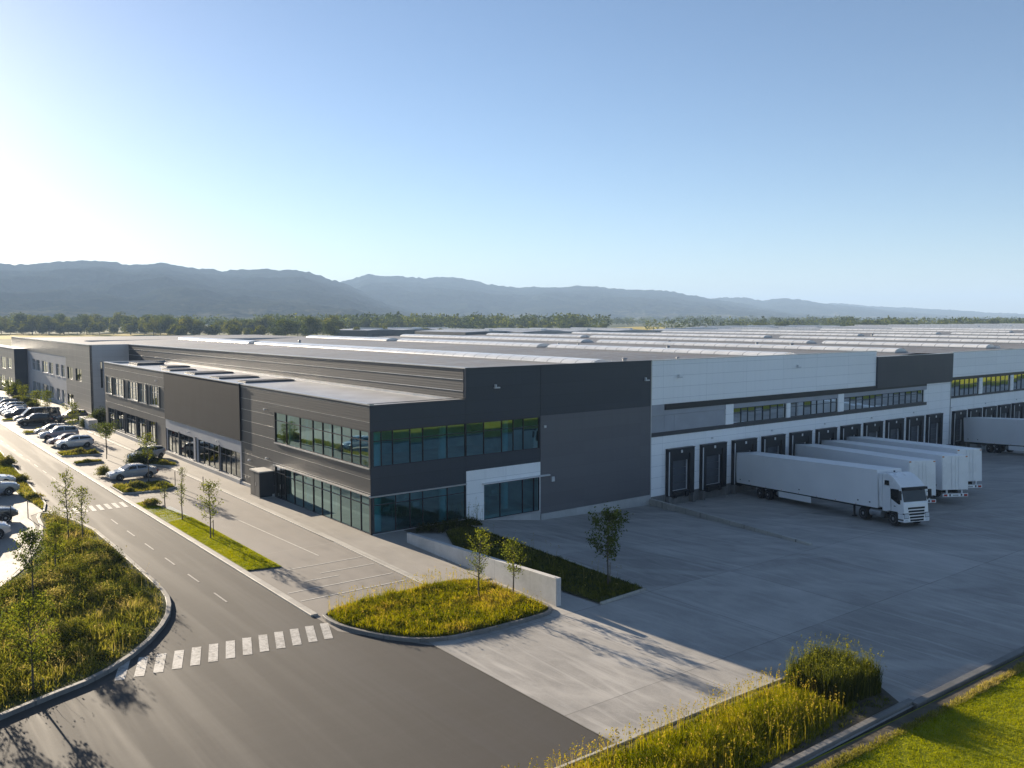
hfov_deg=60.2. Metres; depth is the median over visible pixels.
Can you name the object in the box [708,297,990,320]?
hills
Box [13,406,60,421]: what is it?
van
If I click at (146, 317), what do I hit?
field tree
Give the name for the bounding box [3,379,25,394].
bush
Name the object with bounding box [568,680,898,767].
planting bed
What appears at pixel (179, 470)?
young tree
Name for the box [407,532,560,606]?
retaining wall
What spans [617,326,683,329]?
field
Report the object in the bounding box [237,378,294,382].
roof unit
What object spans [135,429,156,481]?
young tree
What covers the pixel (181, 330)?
field tree
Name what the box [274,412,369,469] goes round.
window
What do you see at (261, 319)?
field tree
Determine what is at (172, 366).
roof unit
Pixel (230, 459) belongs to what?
window
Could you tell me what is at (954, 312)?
hills
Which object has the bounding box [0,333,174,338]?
field
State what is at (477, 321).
wood
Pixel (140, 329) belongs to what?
field tree
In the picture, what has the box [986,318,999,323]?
field tree
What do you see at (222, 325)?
field tree
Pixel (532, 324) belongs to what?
field tree
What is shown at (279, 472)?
door
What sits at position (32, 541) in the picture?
young tree
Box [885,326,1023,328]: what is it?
warehouse
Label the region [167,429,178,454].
window
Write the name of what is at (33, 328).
field tree
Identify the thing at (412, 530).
planting bed
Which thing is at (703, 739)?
tall grass
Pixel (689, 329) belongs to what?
warehouse
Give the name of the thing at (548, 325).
field tree
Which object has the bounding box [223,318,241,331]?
field tree
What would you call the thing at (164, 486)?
young tree
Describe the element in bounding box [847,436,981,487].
box trailer
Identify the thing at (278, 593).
kerb
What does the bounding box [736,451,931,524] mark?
articulated truck
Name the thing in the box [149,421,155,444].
window
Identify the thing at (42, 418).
suv car
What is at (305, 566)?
bay marking
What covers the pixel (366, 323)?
field tree
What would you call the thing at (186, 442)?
window
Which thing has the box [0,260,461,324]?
hills
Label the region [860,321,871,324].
field tree
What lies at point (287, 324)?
field tree
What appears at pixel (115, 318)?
field tree
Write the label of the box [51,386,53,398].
window
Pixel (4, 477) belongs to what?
sedan
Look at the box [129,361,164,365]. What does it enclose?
roof unit
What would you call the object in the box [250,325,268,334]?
field tree
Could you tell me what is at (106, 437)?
young tree
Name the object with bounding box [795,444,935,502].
box trailer
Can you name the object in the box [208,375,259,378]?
roof unit
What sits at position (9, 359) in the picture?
window
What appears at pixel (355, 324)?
field tree
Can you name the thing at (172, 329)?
field tree
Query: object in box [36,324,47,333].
field tree
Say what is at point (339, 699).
road
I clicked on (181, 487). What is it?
young tree
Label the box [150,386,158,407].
window
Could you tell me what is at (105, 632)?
bed grass
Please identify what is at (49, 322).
field tree
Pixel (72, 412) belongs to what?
young tree
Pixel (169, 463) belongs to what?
island planting
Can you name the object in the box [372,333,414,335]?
window
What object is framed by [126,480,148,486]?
bush
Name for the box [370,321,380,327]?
field tree
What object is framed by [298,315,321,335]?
field tree
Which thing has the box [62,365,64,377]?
window
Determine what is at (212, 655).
crosswalk marking
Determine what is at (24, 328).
field tree
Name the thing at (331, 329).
field tree
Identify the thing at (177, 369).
roof unit
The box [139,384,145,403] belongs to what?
window
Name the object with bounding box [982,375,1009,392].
window
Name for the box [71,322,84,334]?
field tree
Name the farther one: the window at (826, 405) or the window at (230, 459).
the window at (826, 405)
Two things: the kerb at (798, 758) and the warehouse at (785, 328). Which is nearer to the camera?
the kerb at (798, 758)
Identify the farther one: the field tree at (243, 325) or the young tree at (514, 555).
the field tree at (243, 325)
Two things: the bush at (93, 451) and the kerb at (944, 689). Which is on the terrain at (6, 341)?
the kerb at (944, 689)
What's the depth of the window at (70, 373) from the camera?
156.37 m
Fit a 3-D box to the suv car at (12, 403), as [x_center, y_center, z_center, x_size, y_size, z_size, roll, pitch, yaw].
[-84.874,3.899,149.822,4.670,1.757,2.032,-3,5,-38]
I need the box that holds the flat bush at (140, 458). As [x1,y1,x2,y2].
[123,448,157,464]
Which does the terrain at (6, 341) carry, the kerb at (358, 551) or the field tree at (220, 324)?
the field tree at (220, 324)
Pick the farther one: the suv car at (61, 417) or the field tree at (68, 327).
the field tree at (68, 327)
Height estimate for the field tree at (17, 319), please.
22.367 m
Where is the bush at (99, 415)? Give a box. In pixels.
[90,406,105,422]
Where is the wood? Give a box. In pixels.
[6,311,1023,328]
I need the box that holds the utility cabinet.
[249,467,273,498]
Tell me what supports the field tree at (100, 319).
on the terrain at (6, 341)
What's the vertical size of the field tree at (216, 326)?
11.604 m
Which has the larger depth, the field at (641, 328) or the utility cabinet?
the field at (641, 328)
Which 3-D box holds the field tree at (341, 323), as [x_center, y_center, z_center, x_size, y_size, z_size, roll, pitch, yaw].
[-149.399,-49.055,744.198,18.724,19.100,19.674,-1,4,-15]
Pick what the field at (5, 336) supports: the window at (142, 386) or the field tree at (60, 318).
the field tree at (60, 318)
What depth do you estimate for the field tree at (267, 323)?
791.80 m
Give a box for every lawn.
[136,503,280,569]
[795,655,1023,767]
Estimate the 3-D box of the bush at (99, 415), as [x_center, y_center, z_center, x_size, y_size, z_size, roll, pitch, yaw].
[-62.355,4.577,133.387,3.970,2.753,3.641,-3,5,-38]
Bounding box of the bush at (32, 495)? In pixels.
[23,491,45,498]
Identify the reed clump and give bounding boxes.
[780,633,885,705]
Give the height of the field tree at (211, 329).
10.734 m
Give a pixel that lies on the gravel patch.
(170, 508)
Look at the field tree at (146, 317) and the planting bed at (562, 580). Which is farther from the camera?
the field tree at (146, 317)
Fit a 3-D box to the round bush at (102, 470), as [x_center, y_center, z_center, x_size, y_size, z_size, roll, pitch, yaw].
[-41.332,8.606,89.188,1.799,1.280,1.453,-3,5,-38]
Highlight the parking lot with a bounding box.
[0,491,41,583]
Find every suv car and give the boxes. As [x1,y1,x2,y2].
[0,398,18,403]
[0,401,27,408]
[0,481,19,495]
[0,521,10,538]
[16,413,52,425]
[38,425,78,440]
[53,409,88,421]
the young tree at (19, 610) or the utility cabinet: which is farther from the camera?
the utility cabinet
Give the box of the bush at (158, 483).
[155,480,165,486]
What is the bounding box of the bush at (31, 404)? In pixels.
[25,400,42,406]
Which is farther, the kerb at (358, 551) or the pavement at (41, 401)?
the pavement at (41, 401)
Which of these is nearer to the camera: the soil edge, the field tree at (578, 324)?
the soil edge
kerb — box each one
[0,422,317,616]
[0,451,45,511]
[0,512,171,720]
[55,452,101,456]
[73,461,103,464]
[86,430,428,583]
[110,486,176,494]
[127,460,178,465]
[322,579,552,646]
[471,525,645,604]
[555,676,787,767]
[771,698,914,767]
[912,646,1023,710]
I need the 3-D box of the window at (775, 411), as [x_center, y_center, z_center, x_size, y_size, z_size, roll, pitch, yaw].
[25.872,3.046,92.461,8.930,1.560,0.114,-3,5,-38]
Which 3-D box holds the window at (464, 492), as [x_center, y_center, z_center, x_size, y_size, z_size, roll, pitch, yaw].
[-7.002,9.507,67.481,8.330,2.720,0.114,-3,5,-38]
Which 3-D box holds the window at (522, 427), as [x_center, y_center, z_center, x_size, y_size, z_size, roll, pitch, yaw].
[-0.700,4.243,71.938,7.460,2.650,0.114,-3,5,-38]
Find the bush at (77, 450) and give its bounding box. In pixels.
[70,447,84,452]
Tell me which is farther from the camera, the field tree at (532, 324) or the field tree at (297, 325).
the field tree at (532, 324)
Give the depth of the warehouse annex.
189.49 m
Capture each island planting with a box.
[57,448,99,455]
[73,458,101,463]
[112,480,174,492]
[134,458,175,464]
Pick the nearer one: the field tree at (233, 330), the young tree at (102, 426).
the young tree at (102, 426)
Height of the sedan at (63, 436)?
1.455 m
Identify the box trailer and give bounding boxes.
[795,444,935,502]
[822,440,967,496]
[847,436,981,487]
[963,417,1023,452]
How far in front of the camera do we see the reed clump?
37.49 m
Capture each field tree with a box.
[0,315,9,333]
[2,324,18,334]
[8,312,31,333]
[16,324,29,332]
[19,314,44,334]
[27,322,36,331]
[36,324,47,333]
[38,316,57,334]
[54,313,70,333]
[55,325,64,333]
[59,322,71,334]
[71,316,83,333]
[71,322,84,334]
[77,314,93,333]
[85,322,100,332]
[89,313,109,326]
[96,321,105,334]
[108,311,126,332]
[108,324,118,332]
[120,315,137,334]
[123,323,137,332]
[137,322,148,334]
[138,314,153,333]
[143,317,160,335]
[157,315,176,335]
[165,324,178,334]
[174,325,187,334]
[178,316,193,334]
[185,318,196,333]
[189,327,201,334]
[191,320,206,334]
[205,325,218,334]
[207,323,221,334]
[214,320,225,334]
[221,320,231,333]
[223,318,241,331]
[227,324,242,334]
[236,318,252,331]
[243,327,252,334]
[246,319,258,332]
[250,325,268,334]
[255,317,268,327]
[257,316,273,334]
[266,319,283,333]
[271,318,298,335]
[292,321,301,335]
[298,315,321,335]
[322,319,339,335]
[324,314,344,328]
[347,321,358,328]
[357,319,371,327]
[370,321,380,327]
[382,321,391,326]
[528,322,538,327]
[544,324,553,327]
[573,320,585,326]
[598,323,606,327]
[774,321,789,325]
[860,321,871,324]
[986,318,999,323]
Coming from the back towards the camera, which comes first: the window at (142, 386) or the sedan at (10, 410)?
the sedan at (10, 410)
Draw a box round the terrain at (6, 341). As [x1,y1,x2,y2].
[0,321,970,742]
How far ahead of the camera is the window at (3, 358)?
199.90 m
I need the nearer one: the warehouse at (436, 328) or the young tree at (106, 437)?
the young tree at (106, 437)
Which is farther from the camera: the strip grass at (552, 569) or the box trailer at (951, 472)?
the box trailer at (951, 472)
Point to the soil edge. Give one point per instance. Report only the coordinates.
(887, 728)
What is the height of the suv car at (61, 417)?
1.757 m
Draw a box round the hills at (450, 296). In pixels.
[341,274,875,321]
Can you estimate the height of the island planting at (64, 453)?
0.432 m
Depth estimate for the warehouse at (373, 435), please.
86.36 m
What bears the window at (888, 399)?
in the warehouse at (373, 435)
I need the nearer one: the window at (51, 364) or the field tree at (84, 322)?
the window at (51, 364)
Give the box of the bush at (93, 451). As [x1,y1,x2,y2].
[86,448,96,453]
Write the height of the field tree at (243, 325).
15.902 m
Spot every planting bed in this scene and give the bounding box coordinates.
[404,519,482,532]
[445,526,639,602]
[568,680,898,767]
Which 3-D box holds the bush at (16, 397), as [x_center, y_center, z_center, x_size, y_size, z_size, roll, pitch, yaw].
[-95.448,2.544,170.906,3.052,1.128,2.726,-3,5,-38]
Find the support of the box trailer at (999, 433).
on the yard at (648, 526)
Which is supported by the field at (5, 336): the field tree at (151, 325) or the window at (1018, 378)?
the field tree at (151, 325)
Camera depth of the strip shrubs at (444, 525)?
67.17 m
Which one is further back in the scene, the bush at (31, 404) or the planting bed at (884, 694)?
the bush at (31, 404)
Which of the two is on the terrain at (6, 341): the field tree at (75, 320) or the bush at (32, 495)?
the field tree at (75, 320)
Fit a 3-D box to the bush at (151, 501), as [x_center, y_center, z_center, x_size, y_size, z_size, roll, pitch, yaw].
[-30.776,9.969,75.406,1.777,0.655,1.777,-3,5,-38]
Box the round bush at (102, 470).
[93,464,110,475]
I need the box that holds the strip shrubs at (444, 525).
[414,504,487,532]
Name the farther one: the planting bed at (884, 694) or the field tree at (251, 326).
the field tree at (251, 326)
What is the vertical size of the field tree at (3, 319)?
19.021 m
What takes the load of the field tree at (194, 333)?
on the terrain at (6, 341)
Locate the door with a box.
[275,466,285,500]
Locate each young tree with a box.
[0,587,59,690]
[0,595,11,625]
[3,380,13,394]
[7,527,53,596]
[15,384,29,399]
[29,390,44,406]
[38,518,71,570]
[41,389,53,405]
[47,467,78,539]
[61,400,83,424]
[70,486,94,539]
[88,420,120,458]
[98,424,111,445]
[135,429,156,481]
[160,482,170,507]
[175,482,186,519]
[177,468,185,492]
[196,479,223,537]
[465,527,498,595]
[499,537,528,593]
[585,501,630,584]
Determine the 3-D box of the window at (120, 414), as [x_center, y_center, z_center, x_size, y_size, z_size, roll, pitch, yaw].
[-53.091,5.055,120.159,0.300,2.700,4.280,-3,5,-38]
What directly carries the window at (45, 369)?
in the warehouse at (66, 370)
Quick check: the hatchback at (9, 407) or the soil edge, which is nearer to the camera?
the soil edge
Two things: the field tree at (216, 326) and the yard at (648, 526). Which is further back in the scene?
the field tree at (216, 326)
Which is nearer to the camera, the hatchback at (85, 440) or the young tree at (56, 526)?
the young tree at (56, 526)
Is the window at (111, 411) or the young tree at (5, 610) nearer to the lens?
the young tree at (5, 610)
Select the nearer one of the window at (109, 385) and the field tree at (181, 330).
the window at (109, 385)
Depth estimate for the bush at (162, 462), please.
95.52 m
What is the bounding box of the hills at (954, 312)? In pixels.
[828,303,1023,319]
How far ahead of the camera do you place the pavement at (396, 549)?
64.53 m
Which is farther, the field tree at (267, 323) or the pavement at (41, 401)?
the field tree at (267, 323)
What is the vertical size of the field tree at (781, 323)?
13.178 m
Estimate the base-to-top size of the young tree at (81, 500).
3.957 m
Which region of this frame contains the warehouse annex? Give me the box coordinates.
[0,344,27,391]
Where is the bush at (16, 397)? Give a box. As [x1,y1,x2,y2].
[12,395,22,399]
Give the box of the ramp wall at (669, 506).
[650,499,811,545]
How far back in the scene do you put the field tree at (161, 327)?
751.57 m
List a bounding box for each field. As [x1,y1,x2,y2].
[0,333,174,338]
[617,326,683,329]
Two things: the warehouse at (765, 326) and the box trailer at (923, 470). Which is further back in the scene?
the warehouse at (765, 326)
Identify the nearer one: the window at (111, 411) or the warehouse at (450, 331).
the window at (111, 411)
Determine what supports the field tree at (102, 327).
on the field at (5, 336)
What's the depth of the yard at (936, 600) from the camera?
47.60 m
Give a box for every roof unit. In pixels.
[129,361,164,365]
[160,365,189,367]
[162,368,196,370]
[185,370,233,374]
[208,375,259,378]
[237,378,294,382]
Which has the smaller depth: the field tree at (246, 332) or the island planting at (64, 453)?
the island planting at (64, 453)
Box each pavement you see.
[0,390,70,413]
[66,416,490,582]
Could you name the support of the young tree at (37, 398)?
on the pavement at (41, 401)
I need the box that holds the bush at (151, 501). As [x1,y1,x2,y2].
[140,497,161,505]
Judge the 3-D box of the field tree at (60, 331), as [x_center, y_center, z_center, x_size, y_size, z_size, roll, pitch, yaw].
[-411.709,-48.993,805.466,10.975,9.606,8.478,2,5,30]
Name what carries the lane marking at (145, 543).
on the road
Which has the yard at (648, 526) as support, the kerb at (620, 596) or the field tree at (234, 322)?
the kerb at (620, 596)
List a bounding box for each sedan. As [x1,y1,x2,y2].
[0,474,15,481]
[1,406,25,414]
[3,408,26,417]
[47,432,77,444]
[106,463,157,480]
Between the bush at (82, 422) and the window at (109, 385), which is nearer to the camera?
the window at (109, 385)
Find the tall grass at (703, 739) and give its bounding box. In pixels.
[502,664,858,767]
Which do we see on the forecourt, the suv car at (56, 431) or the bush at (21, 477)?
the suv car at (56, 431)
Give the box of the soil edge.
[798,656,1023,767]
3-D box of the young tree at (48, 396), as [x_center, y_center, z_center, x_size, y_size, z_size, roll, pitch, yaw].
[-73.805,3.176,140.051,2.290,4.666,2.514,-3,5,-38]
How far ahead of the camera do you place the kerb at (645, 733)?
34.59 m
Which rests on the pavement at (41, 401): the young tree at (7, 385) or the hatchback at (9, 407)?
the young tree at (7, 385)
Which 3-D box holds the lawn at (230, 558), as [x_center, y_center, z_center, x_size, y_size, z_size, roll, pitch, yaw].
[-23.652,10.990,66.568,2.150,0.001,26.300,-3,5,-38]
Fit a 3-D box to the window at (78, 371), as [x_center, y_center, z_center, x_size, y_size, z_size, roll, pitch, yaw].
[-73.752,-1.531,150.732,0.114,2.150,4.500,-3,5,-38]
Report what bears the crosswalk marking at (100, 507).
on the road
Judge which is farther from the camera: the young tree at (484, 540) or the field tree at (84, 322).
the field tree at (84, 322)
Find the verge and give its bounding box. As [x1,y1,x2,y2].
[0,455,42,508]
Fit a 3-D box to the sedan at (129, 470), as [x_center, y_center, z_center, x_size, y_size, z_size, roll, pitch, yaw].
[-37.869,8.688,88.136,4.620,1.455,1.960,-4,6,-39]
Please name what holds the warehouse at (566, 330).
on the terrain at (6, 341)
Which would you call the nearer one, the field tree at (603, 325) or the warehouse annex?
the warehouse annex
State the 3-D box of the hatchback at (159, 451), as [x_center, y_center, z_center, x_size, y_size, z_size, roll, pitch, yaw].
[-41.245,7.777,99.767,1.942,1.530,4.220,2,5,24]
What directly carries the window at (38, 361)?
in the warehouse at (66, 370)
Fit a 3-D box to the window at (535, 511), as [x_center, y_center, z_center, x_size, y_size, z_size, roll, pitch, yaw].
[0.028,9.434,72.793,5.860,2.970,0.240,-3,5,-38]
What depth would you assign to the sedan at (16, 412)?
140.91 m
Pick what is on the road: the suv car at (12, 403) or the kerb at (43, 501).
the kerb at (43, 501)
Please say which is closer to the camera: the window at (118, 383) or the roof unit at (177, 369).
the roof unit at (177, 369)
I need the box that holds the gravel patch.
[147,506,190,521]
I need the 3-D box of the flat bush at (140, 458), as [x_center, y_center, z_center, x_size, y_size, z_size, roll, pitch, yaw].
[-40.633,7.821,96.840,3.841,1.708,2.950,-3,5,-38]
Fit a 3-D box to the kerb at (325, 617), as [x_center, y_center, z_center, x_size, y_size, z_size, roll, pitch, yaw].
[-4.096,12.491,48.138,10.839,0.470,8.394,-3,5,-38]
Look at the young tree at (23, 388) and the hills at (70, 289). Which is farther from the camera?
the hills at (70, 289)
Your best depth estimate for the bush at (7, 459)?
95.87 m
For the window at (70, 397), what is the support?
in the warehouse at (66, 370)
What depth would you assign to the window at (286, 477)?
70.31 m
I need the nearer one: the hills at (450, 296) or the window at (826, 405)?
the window at (826, 405)
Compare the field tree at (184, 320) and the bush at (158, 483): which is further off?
the field tree at (184, 320)
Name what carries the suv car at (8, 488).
on the parking lot
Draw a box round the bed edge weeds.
[726,694,892,767]
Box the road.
[0,424,612,767]
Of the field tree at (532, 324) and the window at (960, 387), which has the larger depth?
the field tree at (532, 324)
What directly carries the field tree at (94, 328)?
on the field at (5, 336)
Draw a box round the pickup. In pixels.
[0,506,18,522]
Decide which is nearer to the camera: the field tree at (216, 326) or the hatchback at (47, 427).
the hatchback at (47, 427)
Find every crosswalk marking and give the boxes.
[64,502,131,512]
[114,623,332,680]
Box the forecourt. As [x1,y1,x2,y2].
[0,413,433,645]
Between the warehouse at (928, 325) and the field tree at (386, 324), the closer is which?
the warehouse at (928, 325)
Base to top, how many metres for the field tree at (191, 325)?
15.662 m
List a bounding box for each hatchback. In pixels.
[0,404,27,412]
[33,423,65,434]
[54,434,93,448]
[128,445,165,458]
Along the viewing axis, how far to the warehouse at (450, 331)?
570.31 m
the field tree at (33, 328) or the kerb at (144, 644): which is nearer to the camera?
the kerb at (144, 644)
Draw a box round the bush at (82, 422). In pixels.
[77,414,92,426]
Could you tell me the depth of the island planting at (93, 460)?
97.08 m
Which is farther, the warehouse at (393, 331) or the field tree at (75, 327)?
the field tree at (75, 327)
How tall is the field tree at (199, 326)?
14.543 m
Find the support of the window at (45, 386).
in the warehouse at (66, 370)
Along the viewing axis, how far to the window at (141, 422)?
112.50 m
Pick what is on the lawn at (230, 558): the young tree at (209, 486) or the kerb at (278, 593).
the young tree at (209, 486)
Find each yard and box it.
[406,445,1023,560]
[428,467,1023,767]
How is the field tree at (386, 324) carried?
on the terrain at (6, 341)
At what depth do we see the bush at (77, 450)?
103.81 m
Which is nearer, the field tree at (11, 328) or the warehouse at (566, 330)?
the warehouse at (566, 330)
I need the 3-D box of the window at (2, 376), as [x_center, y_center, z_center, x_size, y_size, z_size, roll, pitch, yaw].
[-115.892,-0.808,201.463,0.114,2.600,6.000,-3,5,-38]
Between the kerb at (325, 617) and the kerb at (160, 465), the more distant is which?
the kerb at (160, 465)
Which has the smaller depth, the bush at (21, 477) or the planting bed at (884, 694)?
the planting bed at (884, 694)
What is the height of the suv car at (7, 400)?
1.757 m
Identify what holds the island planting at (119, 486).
on the parking island
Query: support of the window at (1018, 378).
in the warehouse at (373, 435)
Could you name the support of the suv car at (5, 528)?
on the parking lot
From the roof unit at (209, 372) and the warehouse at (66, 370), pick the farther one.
the warehouse at (66, 370)
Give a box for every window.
[1,374,4,385]
[2,356,5,368]
[8,358,11,367]
[36,360,39,371]
[42,361,47,373]
[43,384,47,395]
[50,362,52,374]
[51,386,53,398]
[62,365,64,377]
[63,390,65,402]
[68,367,72,379]
[68,393,73,405]
[76,368,81,381]
[100,362,102,387]
[106,377,111,394]
[109,408,114,426]
[114,378,123,397]
[117,410,124,432]
[126,414,135,436]
[128,381,137,401]
[137,417,145,439]
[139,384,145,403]
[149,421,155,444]
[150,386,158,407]
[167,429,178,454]
[179,433,193,460]
[198,440,218,470]
[220,446,240,479]
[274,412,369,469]
[285,469,368,533]
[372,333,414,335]
[374,423,465,466]
[374,485,465,533]
[466,417,538,456]
[484,477,540,519]
[733,403,785,423]
[790,398,836,416]
[844,390,922,410]
[951,378,978,396]
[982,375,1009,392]
[1013,374,1023,389]
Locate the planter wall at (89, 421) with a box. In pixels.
[79,416,97,428]
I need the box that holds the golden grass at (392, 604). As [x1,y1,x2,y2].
[326,566,547,636]
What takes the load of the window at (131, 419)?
in the warehouse at (373, 435)
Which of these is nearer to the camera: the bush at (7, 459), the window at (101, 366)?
the bush at (7, 459)
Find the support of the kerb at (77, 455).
on the forecourt
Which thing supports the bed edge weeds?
on the planting bed at (884, 694)
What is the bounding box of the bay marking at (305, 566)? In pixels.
[26,425,403,600]
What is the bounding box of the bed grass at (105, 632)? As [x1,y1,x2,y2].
[0,506,163,708]
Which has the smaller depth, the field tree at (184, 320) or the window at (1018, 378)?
the window at (1018, 378)
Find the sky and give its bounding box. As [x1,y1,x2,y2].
[0,0,1023,313]
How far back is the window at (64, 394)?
161.61 m
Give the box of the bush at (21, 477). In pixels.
[14,474,31,481]
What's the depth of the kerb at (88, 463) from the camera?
96.95 m
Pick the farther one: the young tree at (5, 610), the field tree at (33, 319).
the field tree at (33, 319)
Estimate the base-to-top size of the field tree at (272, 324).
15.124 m
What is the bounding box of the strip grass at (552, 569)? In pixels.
[447,516,641,599]
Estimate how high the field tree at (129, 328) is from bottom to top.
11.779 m
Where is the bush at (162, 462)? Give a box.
[157,459,168,464]
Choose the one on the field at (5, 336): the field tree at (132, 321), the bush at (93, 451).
the field tree at (132, 321)
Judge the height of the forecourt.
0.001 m
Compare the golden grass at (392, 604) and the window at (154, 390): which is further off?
the window at (154, 390)
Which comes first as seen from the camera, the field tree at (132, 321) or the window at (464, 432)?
the window at (464, 432)
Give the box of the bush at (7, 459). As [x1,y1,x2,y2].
[0,455,17,464]
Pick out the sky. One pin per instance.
(857, 152)
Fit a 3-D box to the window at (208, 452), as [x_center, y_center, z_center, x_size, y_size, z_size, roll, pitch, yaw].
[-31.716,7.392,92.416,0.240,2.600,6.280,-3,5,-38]
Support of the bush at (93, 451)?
on the parking island
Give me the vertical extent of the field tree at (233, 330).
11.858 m
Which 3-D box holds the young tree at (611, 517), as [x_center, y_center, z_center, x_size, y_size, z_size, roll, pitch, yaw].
[5.622,9.573,52.537,2.910,4.929,2.707,1,4,15]
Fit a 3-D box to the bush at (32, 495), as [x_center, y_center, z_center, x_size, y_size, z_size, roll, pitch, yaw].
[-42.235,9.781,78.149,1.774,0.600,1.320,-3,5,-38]
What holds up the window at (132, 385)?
in the warehouse at (373, 435)
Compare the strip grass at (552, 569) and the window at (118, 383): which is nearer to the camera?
the strip grass at (552, 569)
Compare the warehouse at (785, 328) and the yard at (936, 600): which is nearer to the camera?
the yard at (936, 600)
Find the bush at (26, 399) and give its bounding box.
[20,395,31,402]
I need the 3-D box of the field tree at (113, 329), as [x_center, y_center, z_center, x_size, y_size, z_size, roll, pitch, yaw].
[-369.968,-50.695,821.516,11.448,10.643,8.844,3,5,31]
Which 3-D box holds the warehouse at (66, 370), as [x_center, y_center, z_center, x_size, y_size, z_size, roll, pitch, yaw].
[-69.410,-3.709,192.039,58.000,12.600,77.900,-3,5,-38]
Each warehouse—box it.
[11,335,302,415]
[84,328,1023,534]
[334,327,434,336]
[415,328,563,334]
[417,327,447,329]
[485,327,654,333]
[653,327,741,331]
[686,325,841,327]
[702,327,884,330]
[832,323,1023,327]
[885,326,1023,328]
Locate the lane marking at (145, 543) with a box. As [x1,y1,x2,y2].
[2,441,226,601]
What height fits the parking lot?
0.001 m

